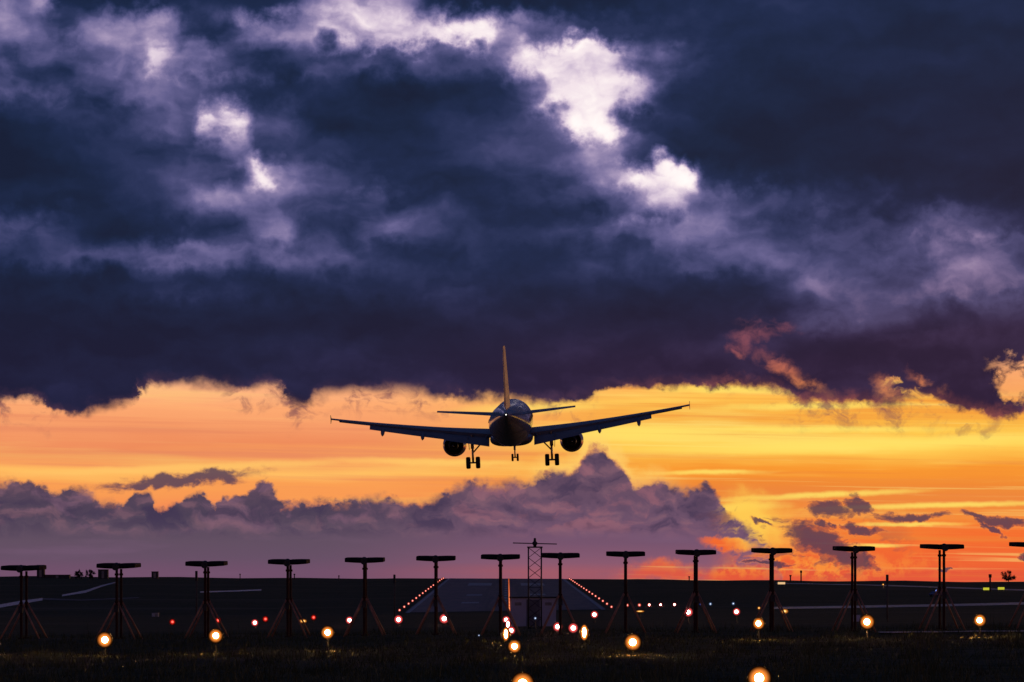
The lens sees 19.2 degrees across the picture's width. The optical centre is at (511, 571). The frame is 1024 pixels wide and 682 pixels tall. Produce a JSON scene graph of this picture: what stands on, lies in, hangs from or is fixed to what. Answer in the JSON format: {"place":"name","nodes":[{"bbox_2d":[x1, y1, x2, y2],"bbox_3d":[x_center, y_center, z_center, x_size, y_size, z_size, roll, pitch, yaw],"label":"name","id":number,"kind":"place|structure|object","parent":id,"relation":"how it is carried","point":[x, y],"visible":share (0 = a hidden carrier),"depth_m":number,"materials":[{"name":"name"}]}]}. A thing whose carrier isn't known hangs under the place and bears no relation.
{"place":"outdoors","nodes":[
{"label":"outdoors","id":0,"kind":"place"},
{"bbox_2d":[0,598,41,607],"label":"service road","id":1,"kind":"structure","parent":0,"point":[16,603],"depth_m":789.93,"materials":[{"name":"grey asphalt"}]},
{"bbox_2d":[62,582,114,595],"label":"service road","id":2,"kind":"structure","parent":0,"point":[84,591],"depth_m":908.44,"materials":[{"name":"grey asphalt"}]},
{"bbox_2d":[42,597,138,599],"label":"service road","id":3,"kind":"structure","parent":0,"point":[84,599],"depth_m":818.99,"materials":[{"name":"grey asphalt"}]},
{"bbox_2d":[200,589,260,592],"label":"service road","id":4,"kind":"structure","parent":0,"point":[232,590],"depth_m":928.29,"materials":[{"name":"grey asphalt"}]},
{"bbox_2d":[330,346,689,468],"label":"airliner","id":5,"kind":"object","parent":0,"point":[510,421],"visible":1,"depth_m":289.12,"materials":[{"name":"white paint"}]},
{"bbox_2d":[0,576,1023,681],"bbox_3d":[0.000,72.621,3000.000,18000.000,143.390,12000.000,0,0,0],"label":"ground","id":6,"kind":"structure","parent":0,"point":[333,602],"depth_m":408.12,"materials":[{"name":"green plant"}]},
{"bbox_2d":[0,565,47,639],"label":"localizer antenna","id":7,"kind":"object","parent":6,"relation":"on","point":[20,569],"visible":0.9,"depth_m":115.40,"materials":[{"name":"black paint"}]},
{"bbox_2d":[37,569,44,577],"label":"hut","id":8,"kind":"object","parent":6,"relation":"on","point":[40,573],"visible":0.5,"depth_m":1130.00,"materials":[{"name":"black paint"}]},
{"bbox_2d":[45,575,70,577],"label":"hut","id":9,"kind":"object","parent":6,"relation":"on","point":[57,576],"visible":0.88,"depth_m":1130.00,"materials":[{"name":"black paint"}]},
{"bbox_2d":[74,569,83,578],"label":"bush","id":10,"kind":"object","parent":6,"relation":"on","point":[77,574],"visible":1,"depth_m":1119.82,"materials":[{"name":"black plant"}]},
{"bbox_2d":[85,569,95,578],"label":"bush","id":11,"kind":"object","parent":6,"relation":"on","point":[90,572],"visible":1,"depth_m":1119.70,"materials":[{"name":"black plant"}]},
{"bbox_2d":[98,569,108,578],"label":"hut","id":12,"kind":"object","parent":6,"relation":"on","point":[103,573],"visible":0.88,"depth_m":1130.00,"materials":[{"name":"black paint"}]},
{"bbox_2d":[96,632,112,655],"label":"approach light","id":13,"kind":"object","parent":6,"relation":"on","point":[104,640],"visible":0.94,"depth_m":89.88,"materials":[{"name":"orange glass"}]},
{"bbox_2d":[95,563,141,638],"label":"localizer antenna","id":14,"kind":"object","parent":6,"relation":"on","point":[117,605],"visible":0.91,"depth_m":115.40,"materials":[{"name":"black paint"}]},
{"bbox_2d":[151,571,158,577],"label":"hut","id":15,"kind":"object","parent":6,"relation":"on","point":[154,574],"visible":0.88,"depth_m":1130.00,"materials":[{"name":"black paint"}]},
{"bbox_2d":[169,619,175,624],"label":"approach light","id":16,"kind":"object","parent":6,"relation":"on","point":[172,621],"visible":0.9,"depth_m":229.87,"materials":[{"name":"red glass"}]},
{"bbox_2d":[195,571,197,620],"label":"marker post","id":17,"kind":"object","parent":6,"relation":"on","point":[196,576],"visible":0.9,"depth_m":299.93,"materials":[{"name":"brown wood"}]},
{"bbox_2d":[184,561,228,637],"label":"localizer antenna","id":18,"kind":"object","parent":6,"relation":"on","point":[205,565],"visible":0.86,"depth_m":115.40,"materials":[{"name":"black paint"}]},
{"bbox_2d":[208,628,222,652],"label":"approach light","id":19,"kind":"object","parent":6,"relation":"on","point":[215,635],"visible":0.98,"depth_m":90.89,"materials":[{"name":"orange glass"}]},
{"bbox_2d":[251,619,258,627],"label":"approach light","id":20,"kind":"object","parent":6,"relation":"on","point":[254,623],"visible":0.97,"depth_m":169.88,"materials":[{"name":"white glass"}]},
{"bbox_2d":[262,616,268,623],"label":"approach light","id":21,"kind":"object","parent":6,"relation":"on","point":[265,619],"visible":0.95,"depth_m":239.87,"materials":[{"name":"red glass"}]},
{"bbox_2d":[267,559,309,637],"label":"localizer antenna","id":22,"kind":"object","parent":6,"relation":"on","point":[288,564],"visible":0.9,"depth_m":115.41,"materials":[{"name":"black paint"}]},
{"bbox_2d":[310,614,316,622],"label":"approach light","id":23,"kind":"object","parent":6,"relation":"on","point":[313,617],"visible":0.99,"depth_m":239.87,"materials":[{"name":"red glass"}]},
{"bbox_2d":[320,625,334,650],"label":"approach light","id":24,"kind":"object","parent":6,"relation":"on","point":[327,632],"visible":0.98,"depth_m":92.89,"materials":[{"name":"orange glass"}]},
{"bbox_2d":[345,616,351,623],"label":"approach light","id":25,"kind":"object","parent":6,"relation":"on","point":[348,619],"visible":0.65,"depth_m":179.86,"materials":[{"name":"white glass"}]},
{"bbox_2d":[343,557,385,636],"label":"localizer antenna","id":26,"kind":"object","parent":6,"relation":"on","point":[364,601],"visible":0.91,"depth_m":115.40,"materials":[{"name":"black paint"}]},
{"bbox_2d":[393,575,395,616],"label":"marker post","id":27,"kind":"object","parent":6,"relation":"on","point":[394,579],"visible":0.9,"depth_m":329.92,"materials":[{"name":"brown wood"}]},
{"bbox_2d":[394,614,403,625],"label":"approach light","id":28,"kind":"object","parent":6,"relation":"on","point":[398,619],"visible":0.98,"depth_m":184.84,"materials":[{"name":"white glass"}]},
{"bbox_2d":[416,555,456,634],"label":"localizer antenna","id":29,"kind":"object","parent":6,"relation":"on","point":[434,559],"visible":0.88,"depth_m":115.37,"materials":[{"name":"black paint"}]},
{"bbox_2d":[439,613,449,624],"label":"approach light","id":30,"kind":"object","parent":6,"relation":"on","point":[443,619],"visible":0.75,"depth_m":184.81,"materials":[{"name":"white glass"}]},
{"bbox_2d":[481,554,520,635],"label":"localizer antenna","id":31,"kind":"object","parent":6,"relation":"on","point":[500,558],"visible":0.86,"depth_m":115.35,"materials":[{"name":"black paint"}]},
{"bbox_2d":[406,578,604,611],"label":"runway","id":32,"kind":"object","parent":6,"relation":"on","point":[453,593],"visible":0.81,"depth_m":867.48,"materials":[{"name":"grey asphalt"}]},
{"bbox_2d":[406,578,604,612],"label":"runway markings","id":33,"kind":"object","parent":32,"relation":"on","point":[490,584],"visible":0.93,"depth_m":897.53,"materials":[{"name":"paint"}]},
{"bbox_2d":[500,627,510,642],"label":"approach light","id":34,"kind":"object","parent":6,"relation":"on","point":[505,633],"visible":0.93,"depth_m":100.93,"materials":[{"name":"orange glass"}]},
{"bbox_2d":[502,615,509,622],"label":"approach light","id":35,"kind":"object","parent":6,"relation":"on","point":[505,618],"visible":0.51,"depth_m":199.85,"materials":[{"name":"white glass"}]},
{"bbox_2d":[504,619,511,626],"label":"approach light","id":36,"kind":"object","parent":6,"relation":"on","point":[507,622],"visible":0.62,"depth_m":149.92,"materials":[{"name":"white glass"}]},
{"bbox_2d":[507,626,515,634],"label":"approach light","id":37,"kind":"object","parent":6,"relation":"on","point":[512,629],"visible":0.58,"depth_m":117.90,"materials":[{"name":"white glass"}]},
{"bbox_2d":[507,639,521,659],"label":"approach light","id":38,"kind":"object","parent":6,"relation":"on","point":[513,645],"visible":0.97,"depth_m":80.90,"materials":[{"name":"orange glass"}]},
{"bbox_2d":[511,672,533,681],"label":"approach light","id":39,"kind":"object","parent":6,"relation":"on","point":[522,677],"visible":1,"depth_m":53.39,"materials":[{"name":"orange glass"}]},
{"bbox_2d":[509,596,556,626],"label":"equipment cabin","id":40,"kind":"object","parent":6,"relation":"on","point":[519,608],"visible":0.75,"depth_m":152.00,"materials":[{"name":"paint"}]},
{"bbox_2d":[526,600,539,625],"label":"door","id":41,"kind":"structure","parent":40,"relation":"in","point":[534,608],"depth_m":151.96,"materials":[{"name":"metal"}]},
{"bbox_2d":[513,538,556,628],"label":"lattice mast","id":42,"kind":"object","parent":6,"relation":"on","point":[534,543],"visible":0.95,"depth_m":139.69,"materials":[{"name":"black metal"}]},
{"bbox_2d":[552,621,562,631],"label":"approach light","id":43,"kind":"object","parent":6,"relation":"on","point":[555,626],"visible":0.75,"depth_m":117.89,"materials":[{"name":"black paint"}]},
{"bbox_2d":[539,552,579,634],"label":"localizer antenna","id":44,"kind":"object","parent":6,"relation":"on","point":[560,556],"visible":0.88,"depth_m":115.30,"materials":[{"name":"black paint"}]},
{"bbox_2d":[568,622,578,635],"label":"approach light","id":45,"kind":"object","parent":6,"relation":"on","point":[573,627],"visible":0.94,"depth_m":111.89,"materials":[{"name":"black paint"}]},
{"bbox_2d":[578,624,590,643],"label":"approach light","id":46,"kind":"object","parent":6,"relation":"on","point":[584,631],"visible":0.96,"depth_m":99.92,"materials":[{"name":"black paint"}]},
{"bbox_2d":[590,610,598,621],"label":"approach light","id":47,"kind":"object","parent":6,"relation":"on","point":[594,614],"visible":0.99,"depth_m":209.85,"materials":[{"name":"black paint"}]},
{"bbox_2d":[604,551,645,633],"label":"localizer antenna","id":48,"kind":"object","parent":6,"relation":"on","point":[625,555],"visible":0.89,"depth_m":115.34,"materials":[{"name":"black paint"}]},
{"bbox_2d":[624,633,641,654],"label":"approach light","id":49,"kind":"object","parent":6,"relation":"on","point":[632,642],"visible":0.98,"depth_m":83.87,"materials":[{"name":"orange glass"}]},
{"bbox_2d":[683,607,693,623],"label":"approach light","id":50,"kind":"object","parent":6,"relation":"on","point":[690,612],"visible":0.69,"depth_m":169.85,"materials":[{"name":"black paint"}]},
{"bbox_2d":[674,549,716,632],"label":"localizer antenna","id":51,"kind":"object","parent":6,"relation":"on","point":[696,596],"visible":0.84,"depth_m":115.40,"materials":[{"name":"black paint"}]},
{"bbox_2d":[732,607,740,622],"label":"approach light","id":52,"kind":"object","parent":6,"relation":"on","point":[736,611],"visible":0.98,"depth_m":174.88,"materials":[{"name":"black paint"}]},
{"bbox_2d":[752,617,764,639],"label":"approach light","id":53,"kind":"object","parent":6,"relation":"on","point":[758,623],"visible":0.98,"depth_m":101.89,"materials":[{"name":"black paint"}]},
{"bbox_2d":[747,666,771,681],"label":"approach light","id":54,"kind":"object","parent":6,"relation":"on","point":[758,673],"visible":1,"depth_m":53.88,"materials":[{"name":"orange glass"}]},
{"bbox_2d":[750,547,792,631],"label":"localizer antenna","id":55,"kind":"object","parent":6,"relation":"on","point":[772,552],"visible":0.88,"depth_m":115.40,"materials":[{"name":"black paint"}]},
{"bbox_2d":[831,545,874,631],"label":"localizer antenna","id":56,"kind":"object","parent":6,"relation":"on","point":[855,549],"visible":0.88,"depth_m":115.40,"materials":[{"name":"black paint"}]},
{"bbox_2d":[853,615,859,621],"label":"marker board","id":57,"kind":"object","parent":6,"relation":"on","point":[857,618],"visible":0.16,"depth_m":121.98,"materials":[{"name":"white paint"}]},
{"bbox_2d":[859,614,874,637],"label":"approach light","id":58,"kind":"object","parent":6,"relation":"on","point":[866,622],"visible":0.96,"depth_m":102.87,"materials":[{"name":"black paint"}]},
{"bbox_2d":[886,575,888,618],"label":"marker post","id":59,"kind":"object","parent":6,"relation":"on","point":[887,579],"visible":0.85,"depth_m":239.97,"materials":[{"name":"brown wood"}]},
{"bbox_2d":[887,584,887,621],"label":"survey cane","id":60,"kind":"object","parent":6,"relation":"on","point":[887,602],"visible":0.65,"depth_m":159.99,"materials":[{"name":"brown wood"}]},
{"bbox_2d":[774,602,1023,608],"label":"taxiway","id":61,"kind":"structure","parent":6,"relation":"on","point":[919,605],"depth_m":692.02,"materials":[{"name":"grey asphalt"}]},
{"bbox_2d":[776,583,1023,590],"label":"taxiway","id":62,"kind":"structure","parent":6,"relation":"on","point":[908,586],"depth_m":1013.23,"materials":[{"name":"grey asphalt"}]},
{"bbox_2d":[918,543,965,630],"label":"localizer antenna","id":63,"kind":"object","parent":6,"relation":"on","point":[944,547],"visible":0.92,"depth_m":115.40,"materials":[{"name":"black paint"}]},
{"bbox_2d":[973,614,985,636],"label":"approach light","id":64,"kind":"object","parent":6,"relation":"on","point":[979,620],"visible":1,"depth_m":103.89,"materials":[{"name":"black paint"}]},
{"bbox_2d":[989,574,991,590],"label":"marker post","id":65,"kind":"object","parent":6,"relation":"on","point":[990,576],"visible":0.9,"depth_m":899.75,"materials":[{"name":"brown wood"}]},
{"bbox_2d":[1001,570,1016,583],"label":"bare tree","id":66,"kind":"object","parent":6,"relation":"on","point":[1006,577],"visible":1,"depth_m":1119.48,"materials":[{"name":"black plant"}]},
{"bbox_2d":[1009,542,1023,628],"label":"localizer antenna","id":67,"kind":"object","parent":6,"relation":"on","point":[1017,544],"visible":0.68,"depth_m":115.90,"materials":[{"name":"black paint"}]},
{"bbox_2d":[0,614,1023,681],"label":"grass","id":68,"kind":"structure","parent":0,"point":[933,669],"depth_m":79.64,"materials":[{"name":"green plant"}]},
{"bbox_2d":[0,0,1023,581],"label":"sky","id":69,"kind":"structure","parent":0,"point":[229,229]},
{"bbox_2d":[929,591,941,596],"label":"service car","id":70,"kind":"object","parent":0,"point":[932,593],"visible":0.45,"depth_m":799.15,"materials":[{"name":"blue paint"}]},
{"bbox_2d":[880,630,1023,632],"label":"field track","id":71,"kind":"structure","parent":0,"point":[935,631],"depth_m":110.91,"materials":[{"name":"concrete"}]}
]}

